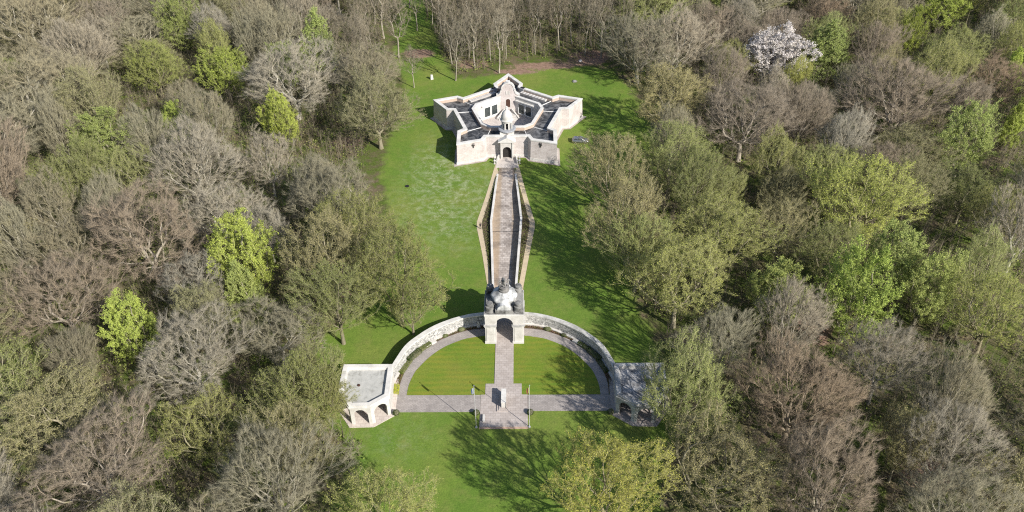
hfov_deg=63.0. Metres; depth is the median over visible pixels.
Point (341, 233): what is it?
budding tree
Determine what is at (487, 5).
slender tree
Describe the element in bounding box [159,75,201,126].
bare tree
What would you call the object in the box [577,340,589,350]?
clipped hedge
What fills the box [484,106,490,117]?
window
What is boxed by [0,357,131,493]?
budding tree
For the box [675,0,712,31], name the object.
bare tree
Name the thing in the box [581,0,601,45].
slender tree
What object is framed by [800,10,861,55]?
budding tree
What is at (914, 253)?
leafy tree
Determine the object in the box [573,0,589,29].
slender tree
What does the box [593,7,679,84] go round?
bare tree
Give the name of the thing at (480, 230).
side path
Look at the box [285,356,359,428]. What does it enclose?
budding tree
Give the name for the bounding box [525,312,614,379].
curved wall
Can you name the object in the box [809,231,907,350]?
leafy tree
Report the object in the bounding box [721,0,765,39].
bare tree
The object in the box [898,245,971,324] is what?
leafy tree
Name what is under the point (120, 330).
leafy tree
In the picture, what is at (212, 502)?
bare tree
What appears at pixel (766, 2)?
bare tree
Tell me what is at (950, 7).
leafy tree
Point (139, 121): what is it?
bare tree
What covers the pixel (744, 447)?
budding tree
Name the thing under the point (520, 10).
slender tree
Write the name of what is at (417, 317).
budding tree
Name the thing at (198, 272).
bare tree
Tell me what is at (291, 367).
budding tree
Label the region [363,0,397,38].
slender tree
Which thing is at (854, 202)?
budding tree
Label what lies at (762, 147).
budding tree
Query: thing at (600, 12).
slender tree
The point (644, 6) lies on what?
budding tree
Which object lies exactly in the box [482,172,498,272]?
planting bed soil
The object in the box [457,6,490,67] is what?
slender tree
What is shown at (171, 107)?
leafy tree
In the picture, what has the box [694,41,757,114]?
bare tree
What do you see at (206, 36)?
budding tree
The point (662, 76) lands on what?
budding tree
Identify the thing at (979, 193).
budding tree
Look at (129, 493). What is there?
budding tree
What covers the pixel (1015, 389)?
budding tree
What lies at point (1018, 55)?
leafy tree
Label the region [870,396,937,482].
budding tree
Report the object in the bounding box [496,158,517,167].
entrance forecourt
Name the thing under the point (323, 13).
bare tree
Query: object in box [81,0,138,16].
bare tree
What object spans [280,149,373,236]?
bare tree
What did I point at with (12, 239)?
bare tree
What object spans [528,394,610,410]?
cross path
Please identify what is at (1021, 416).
bare tree
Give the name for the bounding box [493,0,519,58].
slender tree
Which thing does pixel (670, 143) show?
budding tree
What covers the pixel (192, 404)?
budding tree
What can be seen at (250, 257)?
leafy tree
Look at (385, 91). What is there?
budding tree
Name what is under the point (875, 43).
bare tree
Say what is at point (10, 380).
budding tree
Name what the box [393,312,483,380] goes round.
curved wall
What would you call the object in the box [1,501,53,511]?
bare tree
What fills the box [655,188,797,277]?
budding tree
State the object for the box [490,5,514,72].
slender tree
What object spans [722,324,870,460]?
bare tree
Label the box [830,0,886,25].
bare tree
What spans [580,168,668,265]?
budding tree
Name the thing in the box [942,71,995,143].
bare tree
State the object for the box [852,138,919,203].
bare tree
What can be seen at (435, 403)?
cross path
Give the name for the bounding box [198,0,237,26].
bare tree
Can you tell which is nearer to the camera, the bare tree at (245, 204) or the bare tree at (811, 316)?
the bare tree at (811, 316)
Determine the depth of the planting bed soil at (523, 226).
196.06 m
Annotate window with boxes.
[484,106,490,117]
[491,103,497,115]
[518,103,524,115]
[525,105,531,117]
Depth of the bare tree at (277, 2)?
281.19 m
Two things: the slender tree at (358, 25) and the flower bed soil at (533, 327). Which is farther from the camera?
the slender tree at (358, 25)
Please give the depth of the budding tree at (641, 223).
169.56 m
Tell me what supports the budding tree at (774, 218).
on the ground at (570, 274)
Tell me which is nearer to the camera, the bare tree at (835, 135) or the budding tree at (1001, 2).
the bare tree at (835, 135)
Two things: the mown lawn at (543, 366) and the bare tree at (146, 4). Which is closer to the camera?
the mown lawn at (543, 366)
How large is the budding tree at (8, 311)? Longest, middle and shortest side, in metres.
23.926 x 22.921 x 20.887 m
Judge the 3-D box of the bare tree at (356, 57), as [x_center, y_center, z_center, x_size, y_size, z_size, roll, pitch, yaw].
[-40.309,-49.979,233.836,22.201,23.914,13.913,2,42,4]
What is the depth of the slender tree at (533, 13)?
263.73 m
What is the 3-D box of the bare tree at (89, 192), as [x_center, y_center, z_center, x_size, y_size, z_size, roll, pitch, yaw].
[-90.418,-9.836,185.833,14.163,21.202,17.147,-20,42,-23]
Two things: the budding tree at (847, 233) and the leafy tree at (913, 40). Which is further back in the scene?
the leafy tree at (913, 40)
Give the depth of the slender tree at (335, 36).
244.49 m
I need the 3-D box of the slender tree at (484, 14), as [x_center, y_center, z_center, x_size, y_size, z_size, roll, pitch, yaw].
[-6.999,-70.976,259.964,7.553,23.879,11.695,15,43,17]
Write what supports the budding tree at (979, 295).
on the ground at (570, 274)
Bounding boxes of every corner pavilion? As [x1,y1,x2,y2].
[338,364,398,427]
[609,363,668,426]
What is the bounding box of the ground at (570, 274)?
[0,0,1023,511]
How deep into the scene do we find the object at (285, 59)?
246.97 m
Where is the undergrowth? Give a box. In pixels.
[0,0,1023,511]
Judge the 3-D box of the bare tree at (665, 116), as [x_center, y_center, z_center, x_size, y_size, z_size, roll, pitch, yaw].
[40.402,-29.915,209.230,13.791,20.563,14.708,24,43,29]
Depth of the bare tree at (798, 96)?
215.29 m
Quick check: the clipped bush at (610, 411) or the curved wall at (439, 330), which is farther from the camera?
the curved wall at (439, 330)
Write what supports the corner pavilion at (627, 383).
on the ground at (570, 274)
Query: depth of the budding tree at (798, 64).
236.99 m
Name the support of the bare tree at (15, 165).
on the ground at (570, 274)
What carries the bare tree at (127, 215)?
on the ground at (570, 274)
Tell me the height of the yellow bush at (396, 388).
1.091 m
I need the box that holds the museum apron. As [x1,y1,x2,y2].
[431,116,585,166]
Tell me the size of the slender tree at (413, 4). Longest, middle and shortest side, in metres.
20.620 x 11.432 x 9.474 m
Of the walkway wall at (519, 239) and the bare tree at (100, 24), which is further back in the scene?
the bare tree at (100, 24)
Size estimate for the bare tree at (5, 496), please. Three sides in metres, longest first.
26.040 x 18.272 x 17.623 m
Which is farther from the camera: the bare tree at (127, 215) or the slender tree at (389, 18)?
the slender tree at (389, 18)
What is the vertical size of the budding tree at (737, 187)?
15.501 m
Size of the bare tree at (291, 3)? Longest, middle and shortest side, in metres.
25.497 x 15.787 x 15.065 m
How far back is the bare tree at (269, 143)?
200.28 m
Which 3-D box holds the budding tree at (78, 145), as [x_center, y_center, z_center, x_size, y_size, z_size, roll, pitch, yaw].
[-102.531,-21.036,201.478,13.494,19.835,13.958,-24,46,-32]
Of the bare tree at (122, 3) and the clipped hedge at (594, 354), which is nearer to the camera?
the clipped hedge at (594, 354)
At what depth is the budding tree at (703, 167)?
184.90 m
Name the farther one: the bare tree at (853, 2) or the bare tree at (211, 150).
the bare tree at (853, 2)
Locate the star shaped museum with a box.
[433,73,582,164]
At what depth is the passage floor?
168.98 m
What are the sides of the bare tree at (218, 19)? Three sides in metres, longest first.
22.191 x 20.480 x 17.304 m
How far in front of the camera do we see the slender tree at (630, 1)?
259.07 m
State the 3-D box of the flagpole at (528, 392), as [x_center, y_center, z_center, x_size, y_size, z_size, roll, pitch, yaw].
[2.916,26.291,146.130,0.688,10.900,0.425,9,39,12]
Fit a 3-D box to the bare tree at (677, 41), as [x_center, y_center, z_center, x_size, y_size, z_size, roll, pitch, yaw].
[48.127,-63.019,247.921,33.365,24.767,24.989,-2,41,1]
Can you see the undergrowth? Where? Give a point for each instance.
(156, 102)
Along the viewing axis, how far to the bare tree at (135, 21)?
263.24 m
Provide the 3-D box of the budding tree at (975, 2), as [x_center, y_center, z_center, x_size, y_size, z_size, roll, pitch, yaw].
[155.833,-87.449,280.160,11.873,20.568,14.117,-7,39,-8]
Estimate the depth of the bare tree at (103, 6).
268.89 m
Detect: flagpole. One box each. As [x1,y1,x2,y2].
[471,385,477,427]
[527,385,530,427]
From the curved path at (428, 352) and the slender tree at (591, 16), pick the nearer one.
the curved path at (428, 352)
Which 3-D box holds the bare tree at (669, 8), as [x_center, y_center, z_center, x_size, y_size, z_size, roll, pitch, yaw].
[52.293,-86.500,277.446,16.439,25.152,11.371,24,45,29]
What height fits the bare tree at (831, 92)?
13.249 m
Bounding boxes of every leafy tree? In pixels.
[63,104,153,170]
[97,287,161,368]
[148,0,207,55]
[161,99,191,145]
[192,43,248,100]
[203,207,279,297]
[224,259,274,331]
[255,81,300,147]
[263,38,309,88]
[295,6,340,76]
[682,0,722,30]
[743,254,814,332]
[797,17,850,82]
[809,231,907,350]
[861,217,935,301]
[895,4,929,61]
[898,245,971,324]
[905,0,934,5]
[924,0,974,32]
[937,97,1006,177]
[988,46,1023,93]
[993,96,1023,149]
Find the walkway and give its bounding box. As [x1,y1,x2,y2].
[492,157,519,319]
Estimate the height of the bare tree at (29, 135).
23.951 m
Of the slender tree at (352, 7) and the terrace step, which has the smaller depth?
the terrace step
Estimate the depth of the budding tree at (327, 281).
156.96 m
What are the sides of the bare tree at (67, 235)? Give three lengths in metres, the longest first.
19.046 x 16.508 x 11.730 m
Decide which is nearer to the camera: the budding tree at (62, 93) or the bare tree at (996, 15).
the budding tree at (62, 93)
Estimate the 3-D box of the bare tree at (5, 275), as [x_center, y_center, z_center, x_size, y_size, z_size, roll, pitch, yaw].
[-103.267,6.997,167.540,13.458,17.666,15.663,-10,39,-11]
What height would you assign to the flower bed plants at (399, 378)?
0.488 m
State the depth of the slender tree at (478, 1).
267.39 m
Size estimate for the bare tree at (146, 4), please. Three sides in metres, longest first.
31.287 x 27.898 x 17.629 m
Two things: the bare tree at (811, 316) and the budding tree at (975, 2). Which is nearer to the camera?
the bare tree at (811, 316)
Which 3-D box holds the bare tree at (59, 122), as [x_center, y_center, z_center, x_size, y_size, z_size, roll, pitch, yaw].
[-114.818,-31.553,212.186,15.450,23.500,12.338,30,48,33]
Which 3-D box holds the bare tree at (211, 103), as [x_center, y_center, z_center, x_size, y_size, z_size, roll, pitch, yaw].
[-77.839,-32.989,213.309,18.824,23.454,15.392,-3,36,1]
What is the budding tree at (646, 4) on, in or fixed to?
on the ground at (570, 274)
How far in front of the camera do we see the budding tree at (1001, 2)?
274.39 m
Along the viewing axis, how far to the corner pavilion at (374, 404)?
151.80 m
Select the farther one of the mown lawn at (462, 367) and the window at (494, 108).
the window at (494, 108)
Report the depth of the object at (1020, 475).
125.39 m
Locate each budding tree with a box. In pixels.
[0,16,22,61]
[0,57,27,92]
[0,213,37,256]
[0,281,25,351]
[0,332,56,436]
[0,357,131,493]
[17,152,96,226]
[32,0,98,26]
[47,63,123,130]
[54,131,112,199]
[80,144,178,212]
[85,478,184,511]
[104,36,183,76]
[122,37,196,98]
[151,381,260,466]
[160,279,235,352]
[193,17,231,68]
[197,0,247,38]
[233,331,346,434]
[240,389,339,484]
[277,205,389,309]
[281,257,384,344]
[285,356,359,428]
[307,186,400,276]
[323,464,443,511]
[328,62,426,149]
[343,215,461,324]
[386,261,435,334]
[539,426,687,511]
[566,129,653,210]
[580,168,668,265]
[596,206,679,292]
[602,0,697,46]
[610,230,737,328]
[625,59,717,135]
[629,0,662,14]
[637,117,715,199]
[639,321,743,442]
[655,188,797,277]
[656,396,795,511]
[669,142,739,230]
[697,162,748,221]
[698,37,758,90]
[732,502,754,511]
[735,192,823,266]
[743,0,791,13]
[745,119,806,196]
[756,158,810,222]
[781,53,813,96]
[784,141,868,199]
[791,0,808,11]
[792,218,868,293]
[798,149,933,244]
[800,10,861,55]
[850,0,907,48]
[852,122,969,182]
[858,43,914,105]
[869,146,956,227]
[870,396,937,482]
[876,6,914,36]
[908,31,997,93]
[909,29,979,116]
[919,156,1010,223]
[921,21,998,66]
[937,263,1023,353]
[955,217,1019,305]
[959,183,1023,246]
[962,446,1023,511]
[964,0,987,24]
[981,0,1023,33]
[988,0,1023,49]
[994,19,1023,62]
[994,343,1023,399]
[1011,132,1023,171]
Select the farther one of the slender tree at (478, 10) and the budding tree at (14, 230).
the slender tree at (478, 10)
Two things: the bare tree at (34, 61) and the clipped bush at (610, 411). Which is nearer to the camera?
the clipped bush at (610, 411)
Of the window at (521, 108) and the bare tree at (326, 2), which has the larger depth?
the bare tree at (326, 2)
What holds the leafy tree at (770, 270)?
on the ground at (570, 274)
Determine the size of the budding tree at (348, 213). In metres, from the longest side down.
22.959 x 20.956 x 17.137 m
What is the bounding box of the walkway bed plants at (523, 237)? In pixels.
[482,176,528,282]
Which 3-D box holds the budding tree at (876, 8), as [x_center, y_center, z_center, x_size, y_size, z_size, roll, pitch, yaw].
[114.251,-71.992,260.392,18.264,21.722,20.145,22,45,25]
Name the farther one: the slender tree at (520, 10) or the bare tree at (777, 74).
the slender tree at (520, 10)
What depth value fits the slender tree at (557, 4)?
265.93 m
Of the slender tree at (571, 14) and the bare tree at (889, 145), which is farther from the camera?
the slender tree at (571, 14)
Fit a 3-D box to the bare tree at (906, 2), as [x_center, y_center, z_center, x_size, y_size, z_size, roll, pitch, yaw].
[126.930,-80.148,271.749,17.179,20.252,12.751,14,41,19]
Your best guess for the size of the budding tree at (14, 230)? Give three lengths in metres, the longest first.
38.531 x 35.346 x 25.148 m
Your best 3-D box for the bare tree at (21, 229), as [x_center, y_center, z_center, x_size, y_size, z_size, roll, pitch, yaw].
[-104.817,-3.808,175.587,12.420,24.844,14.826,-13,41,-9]
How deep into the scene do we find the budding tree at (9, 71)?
240.70 m
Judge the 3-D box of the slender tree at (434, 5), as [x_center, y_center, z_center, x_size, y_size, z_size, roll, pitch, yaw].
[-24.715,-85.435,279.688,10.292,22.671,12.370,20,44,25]
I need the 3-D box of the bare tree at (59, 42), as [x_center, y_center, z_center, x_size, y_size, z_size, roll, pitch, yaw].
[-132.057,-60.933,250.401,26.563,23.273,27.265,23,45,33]
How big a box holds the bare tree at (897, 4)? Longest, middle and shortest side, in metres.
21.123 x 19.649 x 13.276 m
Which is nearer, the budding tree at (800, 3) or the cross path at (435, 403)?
the cross path at (435, 403)
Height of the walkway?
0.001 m
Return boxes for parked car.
[572,136,588,143]
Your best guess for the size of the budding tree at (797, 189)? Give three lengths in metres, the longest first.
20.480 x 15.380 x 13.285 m
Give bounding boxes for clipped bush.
[392,409,399,415]
[607,408,613,414]
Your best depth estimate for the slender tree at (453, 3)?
265.79 m
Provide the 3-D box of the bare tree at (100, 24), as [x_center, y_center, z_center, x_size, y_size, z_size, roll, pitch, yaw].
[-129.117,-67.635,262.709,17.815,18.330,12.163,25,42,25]
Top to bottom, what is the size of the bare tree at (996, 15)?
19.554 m
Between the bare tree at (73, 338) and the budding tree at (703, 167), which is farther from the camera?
the budding tree at (703, 167)
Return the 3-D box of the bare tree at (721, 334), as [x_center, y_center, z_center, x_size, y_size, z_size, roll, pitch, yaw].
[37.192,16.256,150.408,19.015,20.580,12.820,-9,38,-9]
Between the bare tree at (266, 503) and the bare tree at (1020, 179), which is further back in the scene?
the bare tree at (1020, 179)
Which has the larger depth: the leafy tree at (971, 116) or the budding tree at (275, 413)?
the leafy tree at (971, 116)
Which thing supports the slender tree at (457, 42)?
on the ground at (570, 274)
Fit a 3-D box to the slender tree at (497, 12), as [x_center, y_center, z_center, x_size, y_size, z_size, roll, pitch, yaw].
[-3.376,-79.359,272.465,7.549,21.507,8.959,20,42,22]
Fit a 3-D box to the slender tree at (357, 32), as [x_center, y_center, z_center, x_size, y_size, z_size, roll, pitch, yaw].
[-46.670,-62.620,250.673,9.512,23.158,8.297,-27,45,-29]
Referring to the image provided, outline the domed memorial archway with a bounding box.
[484,283,524,343]
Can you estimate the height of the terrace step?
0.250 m
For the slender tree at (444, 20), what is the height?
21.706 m
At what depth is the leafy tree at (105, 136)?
210.45 m
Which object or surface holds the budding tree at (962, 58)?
on the ground at (570, 274)
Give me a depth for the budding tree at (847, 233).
168.07 m
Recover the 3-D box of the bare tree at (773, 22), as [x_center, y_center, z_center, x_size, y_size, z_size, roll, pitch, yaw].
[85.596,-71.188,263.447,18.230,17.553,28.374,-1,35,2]
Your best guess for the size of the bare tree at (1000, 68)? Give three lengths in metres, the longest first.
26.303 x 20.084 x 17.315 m
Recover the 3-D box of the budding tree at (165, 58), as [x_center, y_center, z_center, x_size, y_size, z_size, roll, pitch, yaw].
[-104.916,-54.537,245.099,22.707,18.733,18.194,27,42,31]
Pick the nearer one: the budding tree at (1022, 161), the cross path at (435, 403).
the cross path at (435, 403)
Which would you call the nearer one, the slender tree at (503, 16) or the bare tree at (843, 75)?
the bare tree at (843, 75)
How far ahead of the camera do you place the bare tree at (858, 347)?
145.40 m
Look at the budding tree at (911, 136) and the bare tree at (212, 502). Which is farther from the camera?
the budding tree at (911, 136)
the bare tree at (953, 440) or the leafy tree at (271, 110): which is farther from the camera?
the leafy tree at (271, 110)
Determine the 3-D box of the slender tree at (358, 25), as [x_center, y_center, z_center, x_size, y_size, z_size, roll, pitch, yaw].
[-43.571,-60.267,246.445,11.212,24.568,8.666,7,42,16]
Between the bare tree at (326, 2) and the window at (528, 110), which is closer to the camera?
the window at (528, 110)
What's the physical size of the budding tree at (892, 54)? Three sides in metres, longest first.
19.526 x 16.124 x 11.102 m
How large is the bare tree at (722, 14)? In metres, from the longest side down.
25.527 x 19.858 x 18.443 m
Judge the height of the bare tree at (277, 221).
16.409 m
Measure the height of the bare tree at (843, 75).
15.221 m
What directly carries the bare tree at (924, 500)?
on the ground at (570, 274)
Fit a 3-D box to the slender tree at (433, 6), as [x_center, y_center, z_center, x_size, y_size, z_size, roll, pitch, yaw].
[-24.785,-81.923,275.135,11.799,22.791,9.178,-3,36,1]
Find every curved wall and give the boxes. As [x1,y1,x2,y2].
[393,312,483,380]
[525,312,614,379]
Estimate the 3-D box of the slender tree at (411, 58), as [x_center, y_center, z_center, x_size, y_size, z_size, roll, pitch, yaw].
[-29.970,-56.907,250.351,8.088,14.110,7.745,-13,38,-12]
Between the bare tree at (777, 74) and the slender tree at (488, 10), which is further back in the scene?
the slender tree at (488, 10)
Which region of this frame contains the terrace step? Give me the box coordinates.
[479,427,527,428]
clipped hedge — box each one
[399,360,412,374]
[406,348,421,360]
[416,341,431,351]
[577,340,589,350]
[586,347,601,359]
[596,359,608,372]
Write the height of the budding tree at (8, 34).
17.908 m
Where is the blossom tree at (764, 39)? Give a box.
[742,19,822,79]
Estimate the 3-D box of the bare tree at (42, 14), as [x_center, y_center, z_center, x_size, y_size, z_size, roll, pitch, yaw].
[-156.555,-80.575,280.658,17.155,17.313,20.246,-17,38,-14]
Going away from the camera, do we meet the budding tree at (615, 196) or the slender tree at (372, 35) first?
the budding tree at (615, 196)
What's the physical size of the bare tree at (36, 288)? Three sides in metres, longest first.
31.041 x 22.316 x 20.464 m
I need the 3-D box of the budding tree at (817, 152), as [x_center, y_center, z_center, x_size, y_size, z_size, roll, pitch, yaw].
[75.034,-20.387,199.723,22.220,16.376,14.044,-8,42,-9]
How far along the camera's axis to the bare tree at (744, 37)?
255.03 m
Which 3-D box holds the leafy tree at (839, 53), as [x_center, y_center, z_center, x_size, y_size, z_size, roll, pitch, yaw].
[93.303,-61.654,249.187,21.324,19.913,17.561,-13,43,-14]
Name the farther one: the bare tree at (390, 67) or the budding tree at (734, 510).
the bare tree at (390, 67)
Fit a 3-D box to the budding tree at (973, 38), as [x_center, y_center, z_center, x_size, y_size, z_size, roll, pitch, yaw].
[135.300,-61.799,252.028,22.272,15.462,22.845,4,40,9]
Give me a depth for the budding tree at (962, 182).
190.46 m
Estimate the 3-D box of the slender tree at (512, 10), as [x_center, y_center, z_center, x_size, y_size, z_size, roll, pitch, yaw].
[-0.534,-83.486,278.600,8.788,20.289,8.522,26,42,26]
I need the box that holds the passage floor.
[497,320,512,341]
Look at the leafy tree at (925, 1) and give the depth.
288.29 m
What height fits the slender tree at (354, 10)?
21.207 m
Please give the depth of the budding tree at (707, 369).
138.76 m
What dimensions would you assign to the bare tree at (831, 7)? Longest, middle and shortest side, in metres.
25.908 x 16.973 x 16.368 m
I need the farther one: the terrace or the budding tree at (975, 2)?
the budding tree at (975, 2)
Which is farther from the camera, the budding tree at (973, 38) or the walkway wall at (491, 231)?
the budding tree at (973, 38)
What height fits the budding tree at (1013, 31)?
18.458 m
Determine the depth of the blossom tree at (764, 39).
242.80 m
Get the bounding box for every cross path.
[396,395,480,411]
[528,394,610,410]
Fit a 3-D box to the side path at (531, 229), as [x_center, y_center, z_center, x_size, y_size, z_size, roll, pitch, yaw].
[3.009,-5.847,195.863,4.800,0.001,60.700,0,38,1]
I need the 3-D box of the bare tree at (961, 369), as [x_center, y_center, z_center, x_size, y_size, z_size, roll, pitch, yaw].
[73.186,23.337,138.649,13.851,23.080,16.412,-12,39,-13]
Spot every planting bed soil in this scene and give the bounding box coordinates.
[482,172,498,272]
[518,184,529,280]
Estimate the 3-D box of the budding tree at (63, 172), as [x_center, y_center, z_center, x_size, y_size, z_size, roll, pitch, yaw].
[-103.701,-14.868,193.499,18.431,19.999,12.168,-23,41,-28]
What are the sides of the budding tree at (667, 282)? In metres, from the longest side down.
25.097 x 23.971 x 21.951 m
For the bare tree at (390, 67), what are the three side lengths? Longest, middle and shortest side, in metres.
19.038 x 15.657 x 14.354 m
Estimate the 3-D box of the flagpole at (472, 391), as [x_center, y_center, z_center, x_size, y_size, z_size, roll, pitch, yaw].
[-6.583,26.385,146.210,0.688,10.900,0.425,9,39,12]
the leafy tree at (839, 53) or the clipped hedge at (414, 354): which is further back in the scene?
the leafy tree at (839, 53)
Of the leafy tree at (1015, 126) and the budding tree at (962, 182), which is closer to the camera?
the budding tree at (962, 182)
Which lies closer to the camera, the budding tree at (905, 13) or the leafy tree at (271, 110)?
the leafy tree at (271, 110)
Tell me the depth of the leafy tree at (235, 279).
165.63 m
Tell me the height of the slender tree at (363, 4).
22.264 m
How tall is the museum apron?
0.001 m
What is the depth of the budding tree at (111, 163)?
196.78 m
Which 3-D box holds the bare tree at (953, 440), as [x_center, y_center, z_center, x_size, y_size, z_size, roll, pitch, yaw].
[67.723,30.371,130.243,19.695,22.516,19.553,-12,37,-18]
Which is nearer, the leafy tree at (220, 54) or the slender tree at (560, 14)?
the leafy tree at (220, 54)
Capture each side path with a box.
[477,164,497,283]
[515,164,534,289]
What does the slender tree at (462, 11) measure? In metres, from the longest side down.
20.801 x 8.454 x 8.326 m
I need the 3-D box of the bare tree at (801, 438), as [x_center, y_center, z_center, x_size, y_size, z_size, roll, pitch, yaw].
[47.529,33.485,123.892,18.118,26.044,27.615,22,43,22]
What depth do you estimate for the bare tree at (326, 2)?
278.69 m
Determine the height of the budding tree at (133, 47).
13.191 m
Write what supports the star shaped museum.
on the museum apron
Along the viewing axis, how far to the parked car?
226.60 m
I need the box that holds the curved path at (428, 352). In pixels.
[398,328,608,394]
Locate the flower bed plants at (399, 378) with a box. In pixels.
[396,325,610,385]
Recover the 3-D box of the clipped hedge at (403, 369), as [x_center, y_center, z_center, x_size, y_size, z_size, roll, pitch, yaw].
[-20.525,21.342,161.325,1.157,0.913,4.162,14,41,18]
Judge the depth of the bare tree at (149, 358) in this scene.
146.55 m
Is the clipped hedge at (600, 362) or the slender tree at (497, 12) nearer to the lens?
the clipped hedge at (600, 362)
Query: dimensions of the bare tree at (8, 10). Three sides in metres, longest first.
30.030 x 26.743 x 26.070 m
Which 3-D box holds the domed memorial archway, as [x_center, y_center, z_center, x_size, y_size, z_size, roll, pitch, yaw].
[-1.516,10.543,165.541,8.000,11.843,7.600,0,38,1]
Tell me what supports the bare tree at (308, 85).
on the ground at (570, 274)
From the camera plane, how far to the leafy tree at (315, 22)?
253.73 m
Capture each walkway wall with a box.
[490,174,498,284]
[515,174,521,283]
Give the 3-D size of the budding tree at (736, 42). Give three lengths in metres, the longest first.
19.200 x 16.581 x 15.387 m
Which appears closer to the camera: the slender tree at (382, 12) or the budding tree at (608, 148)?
the budding tree at (608, 148)
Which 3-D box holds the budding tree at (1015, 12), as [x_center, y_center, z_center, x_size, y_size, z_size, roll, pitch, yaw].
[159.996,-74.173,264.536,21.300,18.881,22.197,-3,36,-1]
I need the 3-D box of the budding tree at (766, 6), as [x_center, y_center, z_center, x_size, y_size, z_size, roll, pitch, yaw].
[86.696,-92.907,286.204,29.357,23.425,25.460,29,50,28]
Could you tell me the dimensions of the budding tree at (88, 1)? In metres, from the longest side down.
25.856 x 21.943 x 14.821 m
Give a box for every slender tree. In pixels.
[327,16,355,89]
[341,4,367,44]
[342,16,374,86]
[344,12,370,75]
[346,0,363,37]
[348,0,372,45]
[357,15,382,57]
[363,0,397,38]
[368,0,390,30]
[381,0,410,57]
[399,43,423,87]
[403,0,422,30]
[423,0,449,39]
[426,0,447,31]
[432,0,462,47]
[433,0,460,63]
[442,18,469,80]
[455,0,476,59]
[456,0,484,47]
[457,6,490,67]
[460,0,474,31]
[471,0,486,42]
[475,0,500,55]
[477,0,496,32]
[477,0,503,60]
[487,0,514,49]
[490,0,510,42]
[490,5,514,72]
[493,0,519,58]
[506,0,521,33]
[508,0,526,45]
[521,0,545,54]
[522,0,554,33]
[541,0,574,50]
[549,0,573,35]
[558,0,585,43]
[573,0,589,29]
[577,0,604,54]
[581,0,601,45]
[583,0,621,57]
[601,0,622,40]
[617,0,635,54]
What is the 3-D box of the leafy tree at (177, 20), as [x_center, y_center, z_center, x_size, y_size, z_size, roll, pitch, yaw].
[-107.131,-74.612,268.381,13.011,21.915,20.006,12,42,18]
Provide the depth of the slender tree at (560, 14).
277.83 m
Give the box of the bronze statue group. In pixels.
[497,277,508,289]
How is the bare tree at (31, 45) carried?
on the ground at (570, 274)
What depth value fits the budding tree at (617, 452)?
121.76 m
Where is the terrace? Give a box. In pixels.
[479,342,527,426]
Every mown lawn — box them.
[407,336,494,394]
[513,335,599,394]
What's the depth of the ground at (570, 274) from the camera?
178.67 m
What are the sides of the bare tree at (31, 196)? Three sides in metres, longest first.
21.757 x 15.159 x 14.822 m
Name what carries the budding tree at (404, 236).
on the ground at (570, 274)
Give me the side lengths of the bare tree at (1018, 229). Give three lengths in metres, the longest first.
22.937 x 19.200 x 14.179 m
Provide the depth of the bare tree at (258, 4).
260.93 m
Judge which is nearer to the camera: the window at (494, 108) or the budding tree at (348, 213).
the budding tree at (348, 213)
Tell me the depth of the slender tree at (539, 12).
272.92 m
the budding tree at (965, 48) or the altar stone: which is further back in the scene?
the budding tree at (965, 48)
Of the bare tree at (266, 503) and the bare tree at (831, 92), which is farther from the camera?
the bare tree at (831, 92)
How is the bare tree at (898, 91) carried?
on the ground at (570, 274)
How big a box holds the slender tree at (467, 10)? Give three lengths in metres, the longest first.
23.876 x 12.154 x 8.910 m
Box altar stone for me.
[497,389,507,411]
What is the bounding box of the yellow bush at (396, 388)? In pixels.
[393,383,399,393]
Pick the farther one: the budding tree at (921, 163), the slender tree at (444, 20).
the slender tree at (444, 20)
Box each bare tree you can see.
[0,0,27,44]
[0,0,89,59]
[0,45,12,62]
[0,46,107,124]
[0,78,67,172]
[0,111,40,207]
[0,194,41,281]
[0,201,35,258]
[0,245,132,343]
[0,254,30,324]
[0,442,23,511]
[1,380,169,511]
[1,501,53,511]
[10,34,49,87]
[14,162,78,246]
[21,215,96,288]
[25,0,67,38]
[30,86,82,169]
[36,15,119,79]
[36,322,99,381]
[62,0,128,53]
[70,165,141,247]
[77,12,121,68]
[77,170,218,286]
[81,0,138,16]
[92,11,179,52]
[113,102,178,165]
[119,0,200,28]
[132,298,257,409]
[139,112,267,203]
[152,247,231,319]
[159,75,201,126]
[162,179,279,245]
[173,81,234,163]
[183,0,235,46]
[186,488,228,511]
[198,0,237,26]
[200,412,359,511]
[221,292,326,369]
[226,0,287,59]
[229,0,278,27]
[230,7,271,75]
[233,33,351,120]
[242,122,295,197]
[243,202,295,261]
[248,3,302,57]
[254,0,300,32]
[275,0,321,46]
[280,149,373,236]
[289,154,333,206]
[301,3,347,41]
[306,0,336,20]
[333,40,403,111]
[352,51,400,97]
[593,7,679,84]
[624,1,727,80]
[647,98,700,165]
[657,0,688,29]
[663,301,762,379]
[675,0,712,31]
[684,0,742,55]
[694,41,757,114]
[694,76,807,162]
[713,14,775,61]
[720,0,789,34]
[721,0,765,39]
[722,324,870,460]
[754,272,837,364]
[755,5,813,53]
[757,59,793,124]
[765,407,887,511]
[766,77,836,145]
[792,0,833,27]
[793,86,841,127]
[802,0,861,36]
[814,99,876,178]
[826,50,984,136]
[829,312,939,404]
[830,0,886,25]
[831,62,884,109]
[849,20,915,79]
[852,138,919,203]
[878,0,929,35]
[879,0,904,13]
[886,463,1023,511]
[890,389,1017,497]
[892,332,999,444]
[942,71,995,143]
[958,47,1023,114]
[967,4,1020,60]
[973,179,1023,276]
[990,398,1023,456]
[1001,159,1023,197]
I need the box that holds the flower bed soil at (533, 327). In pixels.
[397,326,610,393]
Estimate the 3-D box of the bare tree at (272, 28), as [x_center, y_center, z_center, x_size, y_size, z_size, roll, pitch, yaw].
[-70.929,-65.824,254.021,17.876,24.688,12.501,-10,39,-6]
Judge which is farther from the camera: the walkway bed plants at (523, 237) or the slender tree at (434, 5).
the slender tree at (434, 5)

